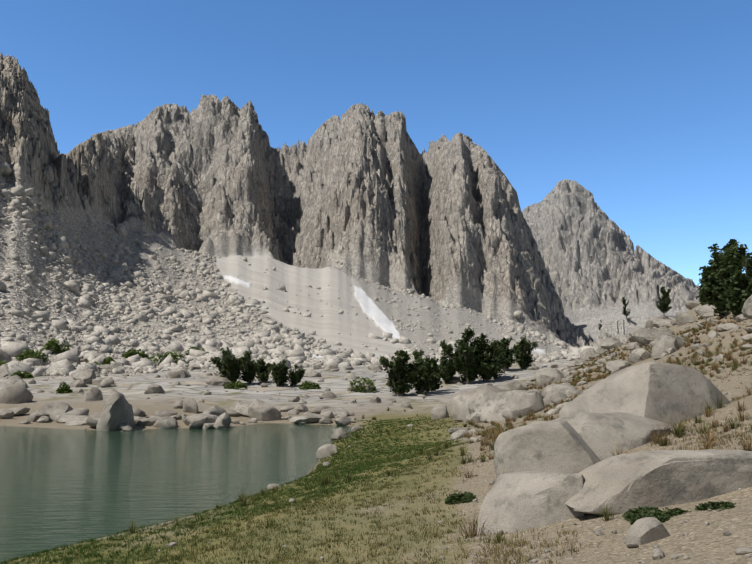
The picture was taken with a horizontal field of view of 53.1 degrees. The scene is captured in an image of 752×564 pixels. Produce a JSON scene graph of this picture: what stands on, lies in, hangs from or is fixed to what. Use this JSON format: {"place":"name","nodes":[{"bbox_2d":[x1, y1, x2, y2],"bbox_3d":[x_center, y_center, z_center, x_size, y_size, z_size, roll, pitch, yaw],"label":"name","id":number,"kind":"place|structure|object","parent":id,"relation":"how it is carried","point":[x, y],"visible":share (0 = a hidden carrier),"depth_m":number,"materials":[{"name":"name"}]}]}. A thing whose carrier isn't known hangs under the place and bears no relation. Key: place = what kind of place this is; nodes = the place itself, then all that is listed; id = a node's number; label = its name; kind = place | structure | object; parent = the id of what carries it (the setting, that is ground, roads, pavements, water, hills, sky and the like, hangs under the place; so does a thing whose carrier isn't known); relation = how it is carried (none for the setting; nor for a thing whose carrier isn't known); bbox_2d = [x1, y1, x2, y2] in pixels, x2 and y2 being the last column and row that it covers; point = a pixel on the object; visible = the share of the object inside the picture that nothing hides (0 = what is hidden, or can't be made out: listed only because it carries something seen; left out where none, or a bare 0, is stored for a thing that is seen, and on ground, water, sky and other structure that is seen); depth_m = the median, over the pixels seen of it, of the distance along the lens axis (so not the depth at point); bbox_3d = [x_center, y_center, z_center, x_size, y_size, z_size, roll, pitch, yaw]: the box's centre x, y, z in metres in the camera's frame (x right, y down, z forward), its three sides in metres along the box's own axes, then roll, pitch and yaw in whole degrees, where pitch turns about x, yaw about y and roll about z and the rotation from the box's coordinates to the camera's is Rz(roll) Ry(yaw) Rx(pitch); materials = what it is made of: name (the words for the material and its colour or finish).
{"place":"outdoors","nodes":[
{"label":"outdoors","id":0,"kind":"place"},
{"bbox_2d":[0,423,351,562],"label":"lake water","id":1,"kind":"structure","parent":0,"point":[58,487],"depth_m":31.69,"materials":[{"name":"teal liquid"}]},
{"bbox_2d":[0,53,751,563],"bbox_3d":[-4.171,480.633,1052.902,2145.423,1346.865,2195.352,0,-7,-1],"label":"terrain","id":2,"kind":"structure","parent":0,"point":[442,221],"depth_m":547.70,"materials":[{"name":"grey stone"}]},
{"bbox_2d":[0,338,376,393],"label":"willow shrubs","id":3,"kind":"object","parent":2,"relation":"on","point":[51,345],"visible":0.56,"depth_m":129.08,"materials":[{"name":"green plant"}]},
{"bbox_2d":[0,414,483,563],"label":"meadow turf","id":4,"kind":"structure","parent":2,"relation":"on","point":[360,467],"depth_m":15.66,"materials":[{"name":"green plant"}]},
{"bbox_2d":[0,349,563,430],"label":"shore boulders","id":5,"kind":"object","parent":2,"relation":"on","point":[118,412],"visible":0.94,"depth_m":62.58,"materials":[{"name":"stone"}]},
{"bbox_2d":[0,162,597,378],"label":"talus blocks","id":6,"kind":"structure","parent":2,"relation":"on","point":[296,348],"depth_m":226.69,"materials":[{"name":"stone"}]},
{"bbox_2d":[0,295,751,489],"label":"stones","id":7,"kind":"object","parent":2,"relation":"on","point":[500,402],"visible":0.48,"depth_m":48.63,"materials":[{"name":"stone"}]},
{"bbox_2d":[3,290,751,563],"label":"bunch grass","id":8,"kind":"structure","parent":2,"relation":"on","point":[486,433],"depth_m":26.94,"materials":[{"name":"beige plant"}]},
{"bbox_2d":[60,350,751,563],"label":"pebbles","id":9,"kind":"object","parent":2,"relation":"on","point":[657,552],"visible":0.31,"depth_m":8.50,"materials":[{"name":"stone"}]},
{"bbox_2d":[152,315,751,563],"bbox_3d":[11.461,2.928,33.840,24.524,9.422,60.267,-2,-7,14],"label":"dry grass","id":10,"kind":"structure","parent":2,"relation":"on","point":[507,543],"depth_m":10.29,"materials":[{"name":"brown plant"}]},
{"bbox_2d":[444,491,736,526],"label":"heath shrubs","id":11,"kind":"object","parent":2,"relation":"on","point":[639,512],"visible":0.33,"depth_m":9.06,"materials":[{"name":"green plant"}]},
{"bbox_2d":[474,362,751,545],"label":"boulders","id":12,"kind":"object","parent":2,"relation":"on","point":[545,480],"visible":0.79,"depth_m":10.99,"materials":[{"name":"stone"}]},
{"bbox_2d":[0,0,751,285],"label":"sky","id":13,"kind":"structure","parent":0,"point":[645,105],"materials":[{"name":"blue"}]}
]}

